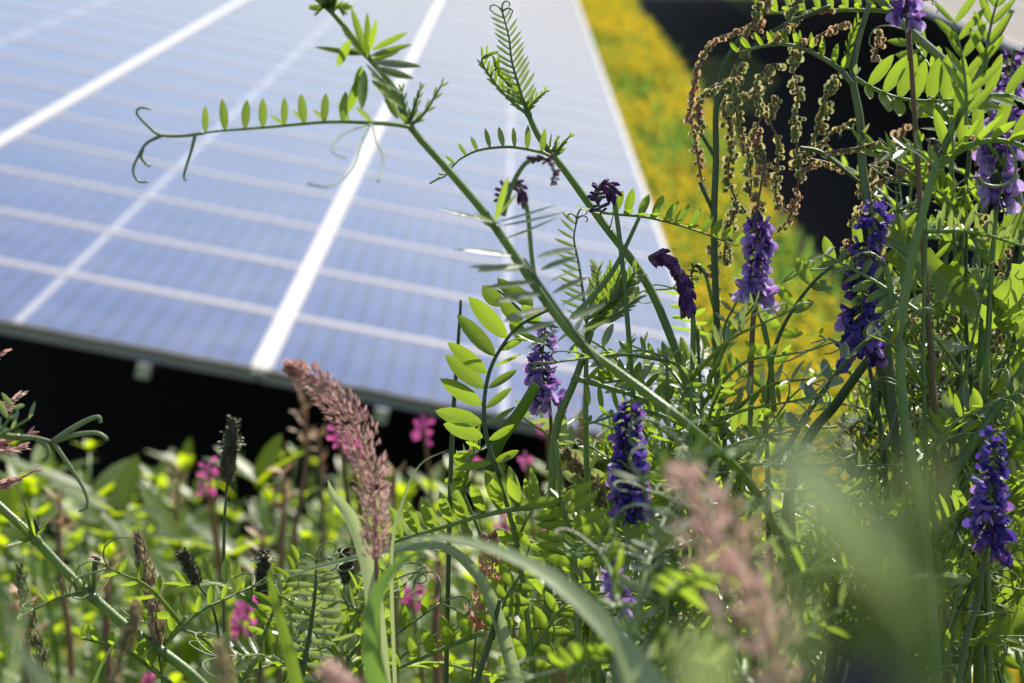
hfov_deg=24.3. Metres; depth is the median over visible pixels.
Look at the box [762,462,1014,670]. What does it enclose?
vetch plant
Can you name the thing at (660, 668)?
broadleaf weed
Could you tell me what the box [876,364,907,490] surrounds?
vetch plant
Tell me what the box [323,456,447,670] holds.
broadleaf weed
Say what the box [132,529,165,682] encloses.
grass plant
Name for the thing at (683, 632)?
grass plant
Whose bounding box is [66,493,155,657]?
broadleaf weed
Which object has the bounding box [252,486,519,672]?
broadleaf weed
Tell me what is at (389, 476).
broadleaf weed
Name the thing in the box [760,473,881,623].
vetch plant
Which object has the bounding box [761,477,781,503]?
broadleaf weed
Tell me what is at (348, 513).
grass plant
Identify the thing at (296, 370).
grass plant
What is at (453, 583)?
broadleaf weed
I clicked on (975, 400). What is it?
vetch plant
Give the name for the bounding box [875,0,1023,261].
vetch plant
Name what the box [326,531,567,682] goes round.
broadleaf weed
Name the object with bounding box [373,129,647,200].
solar panel
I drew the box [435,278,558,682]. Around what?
vetch plant
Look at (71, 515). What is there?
broadleaf weed
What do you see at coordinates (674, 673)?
pink flower
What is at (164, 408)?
bare ground
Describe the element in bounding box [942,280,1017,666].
vetch plant
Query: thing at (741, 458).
vetch plant
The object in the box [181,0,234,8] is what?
solar panel
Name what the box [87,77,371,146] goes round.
solar panel
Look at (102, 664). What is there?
grass plant
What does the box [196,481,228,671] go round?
pink flower
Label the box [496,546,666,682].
broadleaf weed
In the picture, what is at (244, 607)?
pink flower
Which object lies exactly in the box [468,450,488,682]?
pink flower
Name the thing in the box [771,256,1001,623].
vetch plant
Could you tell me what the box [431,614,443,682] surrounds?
pink flower
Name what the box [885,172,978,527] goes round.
vetch plant
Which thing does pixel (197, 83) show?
solar panel
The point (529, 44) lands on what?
solar panel
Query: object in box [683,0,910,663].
sorrel plant
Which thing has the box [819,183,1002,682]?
vetch plant
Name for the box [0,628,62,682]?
broadleaf weed
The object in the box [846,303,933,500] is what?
vetch plant
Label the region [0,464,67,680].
broadleaf weed
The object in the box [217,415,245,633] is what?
plantain
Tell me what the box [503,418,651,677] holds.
vetch plant
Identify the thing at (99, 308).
solar panel
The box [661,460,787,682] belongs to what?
grass plant
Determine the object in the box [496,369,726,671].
vetch plant
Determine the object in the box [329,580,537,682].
vetch plant
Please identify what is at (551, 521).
vetch plant
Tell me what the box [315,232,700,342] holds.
solar panel
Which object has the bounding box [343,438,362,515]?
pink flower
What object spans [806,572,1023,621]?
vetch plant
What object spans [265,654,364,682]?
broadleaf weed
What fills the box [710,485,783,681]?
grass plant
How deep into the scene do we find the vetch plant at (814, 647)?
1.00 m
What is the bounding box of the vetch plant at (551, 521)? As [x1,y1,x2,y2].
[327,440,612,682]
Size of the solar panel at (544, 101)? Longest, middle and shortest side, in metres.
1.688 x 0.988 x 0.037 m
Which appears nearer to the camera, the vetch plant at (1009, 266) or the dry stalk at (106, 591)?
the vetch plant at (1009, 266)
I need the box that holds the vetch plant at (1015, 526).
[991,418,1023,605]
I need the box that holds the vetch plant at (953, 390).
[878,305,1015,668]
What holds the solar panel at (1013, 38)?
on the rack
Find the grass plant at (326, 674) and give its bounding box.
[310,656,362,682]
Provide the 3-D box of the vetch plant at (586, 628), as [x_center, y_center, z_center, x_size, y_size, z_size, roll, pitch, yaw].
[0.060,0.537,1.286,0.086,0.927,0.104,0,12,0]
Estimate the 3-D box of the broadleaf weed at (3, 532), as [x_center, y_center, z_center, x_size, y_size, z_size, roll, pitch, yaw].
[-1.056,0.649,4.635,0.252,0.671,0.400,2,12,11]
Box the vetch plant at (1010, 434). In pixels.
[991,402,1023,682]
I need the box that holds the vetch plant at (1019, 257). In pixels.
[944,129,1023,682]
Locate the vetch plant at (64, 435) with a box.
[0,393,107,511]
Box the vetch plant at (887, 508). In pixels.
[759,412,1010,604]
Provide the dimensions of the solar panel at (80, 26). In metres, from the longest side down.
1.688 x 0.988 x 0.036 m
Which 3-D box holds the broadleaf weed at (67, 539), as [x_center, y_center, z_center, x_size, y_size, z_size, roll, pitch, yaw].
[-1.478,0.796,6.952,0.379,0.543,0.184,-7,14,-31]
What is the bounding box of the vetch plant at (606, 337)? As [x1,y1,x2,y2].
[558,318,759,679]
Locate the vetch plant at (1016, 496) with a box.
[832,399,1023,679]
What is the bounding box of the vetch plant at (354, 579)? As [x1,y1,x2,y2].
[264,565,427,682]
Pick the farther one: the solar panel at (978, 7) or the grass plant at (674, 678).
the solar panel at (978, 7)
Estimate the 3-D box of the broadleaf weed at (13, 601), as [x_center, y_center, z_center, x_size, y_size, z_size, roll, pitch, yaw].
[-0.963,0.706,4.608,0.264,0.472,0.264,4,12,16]
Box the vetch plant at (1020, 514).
[918,324,1022,682]
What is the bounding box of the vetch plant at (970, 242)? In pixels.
[910,57,1023,468]
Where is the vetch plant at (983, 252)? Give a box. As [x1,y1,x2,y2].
[851,92,1021,569]
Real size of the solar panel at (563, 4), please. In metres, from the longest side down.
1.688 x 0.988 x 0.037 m
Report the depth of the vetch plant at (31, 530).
1.00 m
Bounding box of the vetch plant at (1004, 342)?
[943,153,1023,471]
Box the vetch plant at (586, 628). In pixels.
[557,538,719,682]
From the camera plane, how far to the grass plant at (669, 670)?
0.62 m
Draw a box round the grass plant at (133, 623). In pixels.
[109,595,142,682]
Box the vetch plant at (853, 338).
[834,196,907,627]
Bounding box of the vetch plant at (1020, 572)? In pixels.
[959,517,1023,682]
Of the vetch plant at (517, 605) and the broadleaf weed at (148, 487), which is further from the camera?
the broadleaf weed at (148, 487)
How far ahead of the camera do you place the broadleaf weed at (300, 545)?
7.07 m
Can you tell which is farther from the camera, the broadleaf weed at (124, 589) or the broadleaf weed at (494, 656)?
the broadleaf weed at (124, 589)
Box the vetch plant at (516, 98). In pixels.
[429,0,744,632]
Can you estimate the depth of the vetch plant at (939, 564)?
1.01 m
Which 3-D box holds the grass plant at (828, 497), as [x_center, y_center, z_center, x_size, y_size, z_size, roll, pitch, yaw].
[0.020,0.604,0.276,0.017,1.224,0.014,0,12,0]
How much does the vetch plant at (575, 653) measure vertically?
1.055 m
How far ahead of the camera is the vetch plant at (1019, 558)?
1.22 m
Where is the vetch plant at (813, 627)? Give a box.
[627,405,845,682]
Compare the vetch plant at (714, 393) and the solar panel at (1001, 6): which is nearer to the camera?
the vetch plant at (714, 393)
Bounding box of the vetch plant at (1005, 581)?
[848,354,1023,682]
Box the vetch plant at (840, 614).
[808,264,994,682]
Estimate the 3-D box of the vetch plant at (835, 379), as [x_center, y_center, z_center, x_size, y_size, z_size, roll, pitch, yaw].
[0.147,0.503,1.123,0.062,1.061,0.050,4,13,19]
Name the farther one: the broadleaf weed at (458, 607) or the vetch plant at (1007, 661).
the broadleaf weed at (458, 607)
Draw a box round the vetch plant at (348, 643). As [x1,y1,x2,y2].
[276,562,469,676]
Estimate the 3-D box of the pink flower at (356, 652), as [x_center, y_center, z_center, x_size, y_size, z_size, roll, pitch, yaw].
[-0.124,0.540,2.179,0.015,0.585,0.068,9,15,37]
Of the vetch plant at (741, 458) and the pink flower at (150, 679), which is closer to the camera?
the vetch plant at (741, 458)
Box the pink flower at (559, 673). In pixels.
[536,411,560,682]
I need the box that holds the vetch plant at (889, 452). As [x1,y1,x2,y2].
[810,307,1013,643]
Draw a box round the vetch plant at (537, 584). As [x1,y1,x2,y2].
[475,531,641,682]
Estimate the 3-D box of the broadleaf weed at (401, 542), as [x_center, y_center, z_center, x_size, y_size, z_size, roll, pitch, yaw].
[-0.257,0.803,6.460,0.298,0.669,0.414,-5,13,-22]
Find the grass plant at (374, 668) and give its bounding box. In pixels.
[361,548,427,682]
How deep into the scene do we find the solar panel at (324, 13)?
22.25 m
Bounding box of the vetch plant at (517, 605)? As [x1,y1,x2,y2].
[388,531,601,682]
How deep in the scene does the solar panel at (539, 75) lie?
20.41 m
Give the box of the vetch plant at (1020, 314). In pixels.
[991,270,1023,608]
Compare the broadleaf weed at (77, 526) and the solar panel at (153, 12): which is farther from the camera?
the solar panel at (153, 12)
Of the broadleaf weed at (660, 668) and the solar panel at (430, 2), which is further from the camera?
the solar panel at (430, 2)
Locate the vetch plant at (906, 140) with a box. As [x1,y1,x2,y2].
[871,130,1020,522]
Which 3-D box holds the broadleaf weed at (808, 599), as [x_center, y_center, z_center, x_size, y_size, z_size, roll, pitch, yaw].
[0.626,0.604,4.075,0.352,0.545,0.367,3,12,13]
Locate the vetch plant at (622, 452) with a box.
[599,397,651,682]
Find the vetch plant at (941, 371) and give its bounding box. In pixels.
[875,317,999,624]
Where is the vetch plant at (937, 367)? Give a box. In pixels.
[843,319,972,496]
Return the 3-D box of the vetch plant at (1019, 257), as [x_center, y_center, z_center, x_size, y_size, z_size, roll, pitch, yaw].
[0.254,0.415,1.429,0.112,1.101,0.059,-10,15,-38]
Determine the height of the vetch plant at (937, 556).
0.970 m
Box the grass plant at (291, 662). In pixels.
[268,571,302,682]
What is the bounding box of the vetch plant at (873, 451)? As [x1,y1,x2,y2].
[669,408,898,682]
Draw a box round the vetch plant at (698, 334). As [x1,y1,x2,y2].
[589,275,808,639]
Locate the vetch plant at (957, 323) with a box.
[918,279,1008,682]
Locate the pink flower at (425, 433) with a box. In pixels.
[411,415,441,682]
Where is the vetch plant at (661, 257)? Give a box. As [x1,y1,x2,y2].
[618,248,702,608]
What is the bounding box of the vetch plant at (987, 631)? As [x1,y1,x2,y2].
[839,377,1023,647]
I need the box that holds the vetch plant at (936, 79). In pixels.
[730,0,987,545]
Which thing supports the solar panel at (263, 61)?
on the mounting rack
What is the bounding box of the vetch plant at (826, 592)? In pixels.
[717,466,831,654]
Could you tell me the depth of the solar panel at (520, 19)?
26.28 m
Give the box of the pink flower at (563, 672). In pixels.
[543,529,565,682]
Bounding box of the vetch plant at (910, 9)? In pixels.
[885,0,952,682]
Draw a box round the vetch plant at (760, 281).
[687,208,779,669]
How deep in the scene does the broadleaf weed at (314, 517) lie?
6.48 m
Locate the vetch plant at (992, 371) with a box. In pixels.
[906,360,1014,682]
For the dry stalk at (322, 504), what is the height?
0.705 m
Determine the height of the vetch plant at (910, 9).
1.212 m
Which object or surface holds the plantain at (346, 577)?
on the ground at (709, 70)
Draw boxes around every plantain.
[175,547,222,673]
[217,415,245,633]
[250,549,275,682]
[336,544,355,672]
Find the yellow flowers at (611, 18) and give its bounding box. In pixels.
[561,0,1023,682]
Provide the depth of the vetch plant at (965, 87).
0.98 m
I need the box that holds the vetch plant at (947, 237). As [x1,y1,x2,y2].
[774,86,1023,617]
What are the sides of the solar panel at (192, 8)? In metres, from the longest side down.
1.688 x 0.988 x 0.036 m
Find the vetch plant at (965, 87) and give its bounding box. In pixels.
[860,0,1023,682]
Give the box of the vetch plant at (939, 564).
[858,466,1023,677]
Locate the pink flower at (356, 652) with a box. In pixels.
[353,636,358,682]
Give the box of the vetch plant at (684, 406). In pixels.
[618,260,849,640]
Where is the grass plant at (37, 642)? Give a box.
[14,560,51,681]
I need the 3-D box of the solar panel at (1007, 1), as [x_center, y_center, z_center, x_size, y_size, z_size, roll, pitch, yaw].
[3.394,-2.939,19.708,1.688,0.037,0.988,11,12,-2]
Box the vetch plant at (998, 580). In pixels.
[876,396,1010,584]
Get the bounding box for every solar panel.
[0,0,190,35]
[0,3,173,47]
[0,18,152,60]
[0,36,129,74]
[0,55,105,91]
[0,78,75,110]
[0,103,42,133]
[0,136,337,228]
[0,168,321,266]
[0,210,302,313]
[0,261,278,380]
[16,113,350,196]
[55,94,362,170]
[59,0,206,25]
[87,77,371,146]
[116,63,382,126]
[123,0,221,16]
[140,50,385,108]
[162,38,396,90]
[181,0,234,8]
[182,28,402,79]
[199,18,408,60]
[216,10,413,55]
[230,2,418,45]
[243,0,422,35]
[259,316,734,460]
[282,0,426,27]
[294,270,713,394]
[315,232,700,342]
[333,200,678,297]
[338,0,430,19]
[349,172,668,256]
[362,149,659,229]
[367,0,434,12]
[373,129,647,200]
[382,112,641,178]
[396,97,633,157]
[400,81,627,139]
[404,0,437,5]
[405,69,621,122]
[411,57,616,108]
[416,47,611,94]
[421,38,606,82]
[425,29,602,71]
[429,21,599,61]
[433,14,595,52]
[437,7,593,44]
[440,1,590,36]
[443,0,587,29]
[471,0,585,22]
[501,0,582,15]
[529,0,580,10]
[555,0,578,4]
[894,0,1023,23]
[920,4,1023,28]
[935,0,1023,17]
[936,13,1023,35]
[956,0,1023,13]
[972,27,1023,46]
[976,0,1023,9]
[1002,40,1023,53]
[1005,0,1023,5]
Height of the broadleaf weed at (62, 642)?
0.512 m
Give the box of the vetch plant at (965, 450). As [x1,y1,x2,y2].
[917,359,1023,553]
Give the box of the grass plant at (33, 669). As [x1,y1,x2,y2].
[0,590,83,682]
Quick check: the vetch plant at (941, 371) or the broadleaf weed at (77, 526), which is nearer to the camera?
the vetch plant at (941, 371)
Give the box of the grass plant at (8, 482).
[0,348,41,490]
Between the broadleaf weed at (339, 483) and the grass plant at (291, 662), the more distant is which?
the broadleaf weed at (339, 483)
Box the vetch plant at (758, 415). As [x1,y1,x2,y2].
[544,331,800,682]
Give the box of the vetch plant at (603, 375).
[528,341,764,644]
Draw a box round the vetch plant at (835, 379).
[773,298,932,682]
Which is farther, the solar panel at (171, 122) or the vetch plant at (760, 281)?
the solar panel at (171, 122)
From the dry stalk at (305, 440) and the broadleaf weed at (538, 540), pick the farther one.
the broadleaf weed at (538, 540)
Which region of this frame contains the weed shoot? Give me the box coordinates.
[670,543,743,682]
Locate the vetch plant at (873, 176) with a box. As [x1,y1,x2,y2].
[855,122,1012,682]
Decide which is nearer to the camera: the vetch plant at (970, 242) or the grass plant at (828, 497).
the grass plant at (828, 497)
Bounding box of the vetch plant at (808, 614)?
[807,324,1018,622]
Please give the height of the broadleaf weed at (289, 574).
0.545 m
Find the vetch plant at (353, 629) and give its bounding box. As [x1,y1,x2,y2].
[232,556,405,680]
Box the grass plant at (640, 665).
[381,534,665,682]
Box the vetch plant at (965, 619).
[836,514,1006,664]
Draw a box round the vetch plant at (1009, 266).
[840,235,1023,589]
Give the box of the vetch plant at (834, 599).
[825,326,948,672]
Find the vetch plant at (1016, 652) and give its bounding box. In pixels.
[893,151,1023,682]
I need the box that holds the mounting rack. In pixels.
[0,0,666,455]
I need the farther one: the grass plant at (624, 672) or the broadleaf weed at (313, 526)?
the broadleaf weed at (313, 526)
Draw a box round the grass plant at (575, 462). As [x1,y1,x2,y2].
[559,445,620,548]
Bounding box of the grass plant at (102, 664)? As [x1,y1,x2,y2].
[93,600,149,682]
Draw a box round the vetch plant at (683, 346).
[538,325,747,682]
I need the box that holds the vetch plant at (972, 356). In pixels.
[850,224,1018,432]
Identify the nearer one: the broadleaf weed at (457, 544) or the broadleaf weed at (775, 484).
the broadleaf weed at (457, 544)
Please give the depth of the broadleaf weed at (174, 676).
2.76 m
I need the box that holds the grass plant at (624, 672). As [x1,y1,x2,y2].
[598,600,633,682]
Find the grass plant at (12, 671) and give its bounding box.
[4,571,29,682]
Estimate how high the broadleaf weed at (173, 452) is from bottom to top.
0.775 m
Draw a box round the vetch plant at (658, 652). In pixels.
[611,415,856,670]
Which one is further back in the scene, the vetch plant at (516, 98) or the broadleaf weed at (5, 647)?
the broadleaf weed at (5, 647)
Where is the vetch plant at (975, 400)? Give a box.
[807,202,1023,593]
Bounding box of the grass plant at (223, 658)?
[208,634,235,682]
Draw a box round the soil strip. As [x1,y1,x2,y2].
[635,0,1023,512]
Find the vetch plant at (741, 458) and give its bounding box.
[576,379,855,682]
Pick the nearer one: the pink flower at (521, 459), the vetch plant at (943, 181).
the vetch plant at (943, 181)
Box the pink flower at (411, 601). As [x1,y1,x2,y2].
[400,584,426,682]
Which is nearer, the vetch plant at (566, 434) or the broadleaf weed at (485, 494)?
the vetch plant at (566, 434)
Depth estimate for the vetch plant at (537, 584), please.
1.19 m
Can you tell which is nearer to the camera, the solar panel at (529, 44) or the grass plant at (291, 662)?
the grass plant at (291, 662)
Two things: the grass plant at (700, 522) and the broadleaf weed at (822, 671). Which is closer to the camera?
the grass plant at (700, 522)
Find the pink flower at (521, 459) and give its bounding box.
[518,451,540,682]
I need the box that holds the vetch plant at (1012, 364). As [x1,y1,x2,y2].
[864,249,1023,550]
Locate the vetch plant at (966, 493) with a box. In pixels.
[779,468,980,628]
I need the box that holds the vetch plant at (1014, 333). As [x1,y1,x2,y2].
[885,278,1023,607]
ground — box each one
[0,333,571,598]
[1,0,1023,682]
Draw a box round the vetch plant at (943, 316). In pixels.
[806,168,984,532]
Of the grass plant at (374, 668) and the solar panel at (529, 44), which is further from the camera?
the solar panel at (529, 44)
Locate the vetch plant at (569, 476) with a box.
[543,443,753,682]
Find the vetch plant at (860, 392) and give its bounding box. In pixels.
[807,370,919,665]
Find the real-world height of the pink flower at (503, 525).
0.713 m
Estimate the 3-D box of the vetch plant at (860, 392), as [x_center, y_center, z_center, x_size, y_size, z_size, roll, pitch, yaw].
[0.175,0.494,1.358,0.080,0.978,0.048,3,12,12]
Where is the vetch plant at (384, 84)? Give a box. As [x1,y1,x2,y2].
[132,0,785,554]
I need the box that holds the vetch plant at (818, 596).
[773,525,1019,678]
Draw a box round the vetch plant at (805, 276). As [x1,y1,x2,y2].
[745,213,896,622]
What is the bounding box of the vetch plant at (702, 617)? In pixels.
[621,292,830,646]
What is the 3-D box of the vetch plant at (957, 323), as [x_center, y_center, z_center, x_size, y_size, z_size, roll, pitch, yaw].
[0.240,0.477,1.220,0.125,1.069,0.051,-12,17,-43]
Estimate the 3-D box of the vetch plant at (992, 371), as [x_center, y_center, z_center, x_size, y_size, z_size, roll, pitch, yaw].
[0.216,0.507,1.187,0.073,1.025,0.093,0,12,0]
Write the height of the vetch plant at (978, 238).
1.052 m
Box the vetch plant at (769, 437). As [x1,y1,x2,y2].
[549,301,811,682]
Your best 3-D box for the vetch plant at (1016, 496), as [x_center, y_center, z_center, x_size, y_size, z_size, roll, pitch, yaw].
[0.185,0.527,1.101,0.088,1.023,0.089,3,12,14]
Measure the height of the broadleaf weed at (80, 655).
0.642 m
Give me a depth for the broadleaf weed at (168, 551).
4.38 m
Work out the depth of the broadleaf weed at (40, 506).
2.71 m
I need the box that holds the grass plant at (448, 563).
[444,300,461,682]
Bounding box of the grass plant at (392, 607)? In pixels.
[390,450,446,682]
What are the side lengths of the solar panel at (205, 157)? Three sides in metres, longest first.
1.688 x 0.988 x 0.037 m
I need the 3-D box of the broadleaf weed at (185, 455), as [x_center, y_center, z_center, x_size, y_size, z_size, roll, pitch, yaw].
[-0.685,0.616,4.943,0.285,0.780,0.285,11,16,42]
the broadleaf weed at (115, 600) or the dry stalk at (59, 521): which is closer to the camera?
the dry stalk at (59, 521)
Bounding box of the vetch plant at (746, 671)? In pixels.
[613,480,968,682]
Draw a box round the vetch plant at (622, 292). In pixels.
[521,178,647,682]
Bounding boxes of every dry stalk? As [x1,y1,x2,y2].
[4,583,51,682]
[40,482,76,679]
[87,543,127,682]
[166,458,188,682]
[240,525,271,682]
[266,459,297,682]
[288,385,314,630]
[308,423,328,661]
[376,461,405,682]
[417,550,455,682]
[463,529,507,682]
[547,466,566,682]
[567,387,592,682]
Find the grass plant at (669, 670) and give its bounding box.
[660,600,734,677]
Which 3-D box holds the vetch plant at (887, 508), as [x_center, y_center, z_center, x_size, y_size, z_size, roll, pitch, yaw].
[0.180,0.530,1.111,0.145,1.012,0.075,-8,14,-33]
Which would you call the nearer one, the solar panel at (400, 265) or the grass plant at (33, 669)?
the grass plant at (33, 669)
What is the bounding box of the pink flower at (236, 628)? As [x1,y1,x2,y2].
[230,602,256,682]
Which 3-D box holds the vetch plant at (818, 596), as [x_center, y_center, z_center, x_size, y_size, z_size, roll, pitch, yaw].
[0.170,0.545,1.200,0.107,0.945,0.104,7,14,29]
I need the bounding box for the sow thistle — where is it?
[881,203,1023,682]
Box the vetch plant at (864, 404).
[787,388,911,606]
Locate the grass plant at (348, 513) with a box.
[328,480,390,682]
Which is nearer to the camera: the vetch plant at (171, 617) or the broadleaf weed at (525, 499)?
the vetch plant at (171, 617)
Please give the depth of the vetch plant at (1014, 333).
1.06 m
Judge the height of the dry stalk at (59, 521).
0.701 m
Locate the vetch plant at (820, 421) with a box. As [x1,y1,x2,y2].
[778,358,866,673]
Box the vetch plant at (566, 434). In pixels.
[513,398,741,640]
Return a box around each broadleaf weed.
[0,430,177,682]
[0,444,101,682]
[0,463,170,682]
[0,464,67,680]
[0,494,90,667]
[0,525,21,608]
[0,527,256,682]
[0,535,65,656]
[0,607,277,682]
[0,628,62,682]
[2,554,131,682]
[2,583,72,616]
[8,536,71,614]
[25,434,338,682]
[40,469,250,682]
[47,494,229,662]
[62,524,172,673]
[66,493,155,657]
[67,473,189,591]
[67,548,214,673]
[68,589,117,661]
[87,570,191,670]
[96,496,183,682]
[107,550,305,675]
[108,438,223,652]
[117,602,276,682]
[127,448,249,622]
[178,471,341,622]
[186,560,235,625]
[199,592,265,626]
[201,454,466,682]
[206,443,303,682]
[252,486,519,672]
[255,450,326,603]
[262,465,386,581]
[263,551,361,682]
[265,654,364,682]
[272,620,574,682]
[274,492,371,627]
[276,564,477,666]
[278,509,348,616]
[286,468,420,606]
[305,511,347,682]
[313,501,383,649]
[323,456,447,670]
[325,485,447,564]
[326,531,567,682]
[326,541,500,682]
[331,502,534,682]
[377,498,432,670]
[381,495,522,671]
[382,526,596,682]
[383,541,676,682]
[386,565,464,659]
[395,539,465,630]
[400,524,528,680]
[400,642,574,682]
[411,481,537,682]
[425,487,511,584]
[427,493,531,668]
[427,523,596,682]
[439,598,502,682]
[445,509,543,675]
[451,531,764,682]
[454,542,538,601]
[469,460,576,546]
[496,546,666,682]
[507,491,615,616]
[511,494,636,549]
[566,452,739,682]
[596,497,804,682]
[641,428,883,681]
[643,610,690,680]
[731,500,824,682]
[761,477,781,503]
[772,501,972,677]
[807,563,854,654]
[1000,551,1023,682]
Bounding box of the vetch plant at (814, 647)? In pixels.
[710,527,959,682]
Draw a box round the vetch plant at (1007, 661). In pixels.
[807,444,1023,682]
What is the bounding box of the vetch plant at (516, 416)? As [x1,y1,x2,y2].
[483,330,672,682]
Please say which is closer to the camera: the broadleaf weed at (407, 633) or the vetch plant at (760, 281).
the vetch plant at (760, 281)
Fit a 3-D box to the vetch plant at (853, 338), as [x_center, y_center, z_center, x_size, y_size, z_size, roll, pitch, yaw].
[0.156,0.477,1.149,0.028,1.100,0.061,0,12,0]
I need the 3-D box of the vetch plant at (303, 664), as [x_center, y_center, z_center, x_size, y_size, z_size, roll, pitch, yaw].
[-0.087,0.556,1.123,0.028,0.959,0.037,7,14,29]
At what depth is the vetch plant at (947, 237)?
1.13 m
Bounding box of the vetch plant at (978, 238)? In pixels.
[909,218,1017,560]
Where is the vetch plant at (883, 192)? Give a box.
[793,130,911,472]
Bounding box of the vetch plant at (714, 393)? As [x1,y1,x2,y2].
[553,337,841,682]
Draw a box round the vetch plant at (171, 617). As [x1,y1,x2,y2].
[69,536,282,682]
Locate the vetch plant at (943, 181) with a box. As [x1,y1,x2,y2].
[868,164,1023,664]
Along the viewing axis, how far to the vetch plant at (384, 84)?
0.88 m
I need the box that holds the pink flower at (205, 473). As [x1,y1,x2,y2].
[197,457,231,681]
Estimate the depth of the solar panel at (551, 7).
29.20 m
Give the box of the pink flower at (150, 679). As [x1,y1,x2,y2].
[141,671,155,682]
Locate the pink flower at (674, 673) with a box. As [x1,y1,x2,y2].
[672,670,676,682]
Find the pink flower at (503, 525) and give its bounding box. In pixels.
[493,513,517,659]
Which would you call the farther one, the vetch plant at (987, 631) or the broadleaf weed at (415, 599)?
the broadleaf weed at (415, 599)
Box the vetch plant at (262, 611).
[120,544,307,682]
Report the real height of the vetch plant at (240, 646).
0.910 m
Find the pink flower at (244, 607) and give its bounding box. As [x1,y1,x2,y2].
[235,595,257,682]
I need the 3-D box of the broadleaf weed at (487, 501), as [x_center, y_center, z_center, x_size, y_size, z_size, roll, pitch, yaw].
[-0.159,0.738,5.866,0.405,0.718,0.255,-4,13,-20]
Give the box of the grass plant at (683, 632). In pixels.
[681,604,684,682]
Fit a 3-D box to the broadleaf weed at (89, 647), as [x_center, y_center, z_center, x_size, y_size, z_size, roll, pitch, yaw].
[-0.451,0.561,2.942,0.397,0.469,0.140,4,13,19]
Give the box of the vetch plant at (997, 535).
[956,425,1016,682]
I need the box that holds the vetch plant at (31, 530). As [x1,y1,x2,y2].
[0,499,207,682]
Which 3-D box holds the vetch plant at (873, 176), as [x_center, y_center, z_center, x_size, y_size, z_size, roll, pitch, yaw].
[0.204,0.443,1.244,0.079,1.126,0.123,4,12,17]
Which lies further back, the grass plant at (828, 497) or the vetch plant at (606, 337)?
the vetch plant at (606, 337)
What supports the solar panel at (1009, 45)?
on the rack
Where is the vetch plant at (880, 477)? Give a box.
[807,389,917,620]
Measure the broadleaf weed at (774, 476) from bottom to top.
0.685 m
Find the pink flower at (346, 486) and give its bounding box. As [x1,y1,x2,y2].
[326,423,363,682]
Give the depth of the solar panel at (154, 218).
10.54 m
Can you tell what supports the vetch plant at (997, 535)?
on the ground at (709, 70)
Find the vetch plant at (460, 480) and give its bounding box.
[356,425,642,680]
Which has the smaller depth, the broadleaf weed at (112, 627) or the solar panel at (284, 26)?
the broadleaf weed at (112, 627)
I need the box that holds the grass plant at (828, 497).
[691,434,934,682]
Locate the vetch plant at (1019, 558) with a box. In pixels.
[941,551,1023,682]
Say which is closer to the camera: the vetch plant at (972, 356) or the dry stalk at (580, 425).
the vetch plant at (972, 356)
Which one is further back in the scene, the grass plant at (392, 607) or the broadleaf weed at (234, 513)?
the broadleaf weed at (234, 513)
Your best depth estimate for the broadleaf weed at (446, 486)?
7.04 m
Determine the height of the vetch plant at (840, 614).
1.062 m
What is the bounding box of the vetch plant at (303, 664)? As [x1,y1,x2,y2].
[264,541,343,682]
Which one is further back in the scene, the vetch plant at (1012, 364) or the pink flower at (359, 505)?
the pink flower at (359, 505)
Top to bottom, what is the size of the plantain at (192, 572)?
0.930 m
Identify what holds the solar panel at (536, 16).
on the mounting rack
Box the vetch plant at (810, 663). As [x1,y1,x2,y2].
[773,531,848,680]
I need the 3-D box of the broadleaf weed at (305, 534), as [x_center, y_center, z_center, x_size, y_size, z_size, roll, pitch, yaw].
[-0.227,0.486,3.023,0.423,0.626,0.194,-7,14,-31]
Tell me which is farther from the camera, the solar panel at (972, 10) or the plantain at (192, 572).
the solar panel at (972, 10)
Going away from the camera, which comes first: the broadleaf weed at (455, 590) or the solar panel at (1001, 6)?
the broadleaf weed at (455, 590)
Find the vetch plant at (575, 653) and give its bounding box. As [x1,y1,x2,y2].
[495,487,711,682]
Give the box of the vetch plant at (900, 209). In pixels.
[839,178,978,682]
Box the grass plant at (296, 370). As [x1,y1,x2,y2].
[281,357,393,645]
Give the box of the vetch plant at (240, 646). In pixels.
[189,588,332,682]
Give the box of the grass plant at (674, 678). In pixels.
[666,669,690,682]
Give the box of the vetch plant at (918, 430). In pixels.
[891,326,1023,655]
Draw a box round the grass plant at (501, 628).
[275,541,523,682]
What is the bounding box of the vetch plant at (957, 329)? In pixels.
[839,0,1012,682]
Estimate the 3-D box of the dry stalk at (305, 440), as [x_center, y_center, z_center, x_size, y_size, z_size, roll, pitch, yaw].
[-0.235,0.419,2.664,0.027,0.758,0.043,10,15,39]
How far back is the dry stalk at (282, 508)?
2.40 m
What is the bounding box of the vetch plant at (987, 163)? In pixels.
[972,47,1023,682]
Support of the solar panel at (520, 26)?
on the mounting rack
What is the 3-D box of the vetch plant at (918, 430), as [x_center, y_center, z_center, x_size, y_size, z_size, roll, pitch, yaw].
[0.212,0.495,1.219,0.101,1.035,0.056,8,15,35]
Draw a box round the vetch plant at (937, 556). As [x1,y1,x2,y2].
[882,504,961,608]
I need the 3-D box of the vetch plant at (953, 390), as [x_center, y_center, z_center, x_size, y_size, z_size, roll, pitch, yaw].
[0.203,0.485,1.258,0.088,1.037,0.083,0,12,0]
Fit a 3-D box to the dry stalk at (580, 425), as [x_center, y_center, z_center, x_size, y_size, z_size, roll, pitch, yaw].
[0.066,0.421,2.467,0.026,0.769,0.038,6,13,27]
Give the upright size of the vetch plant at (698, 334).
1.054 m

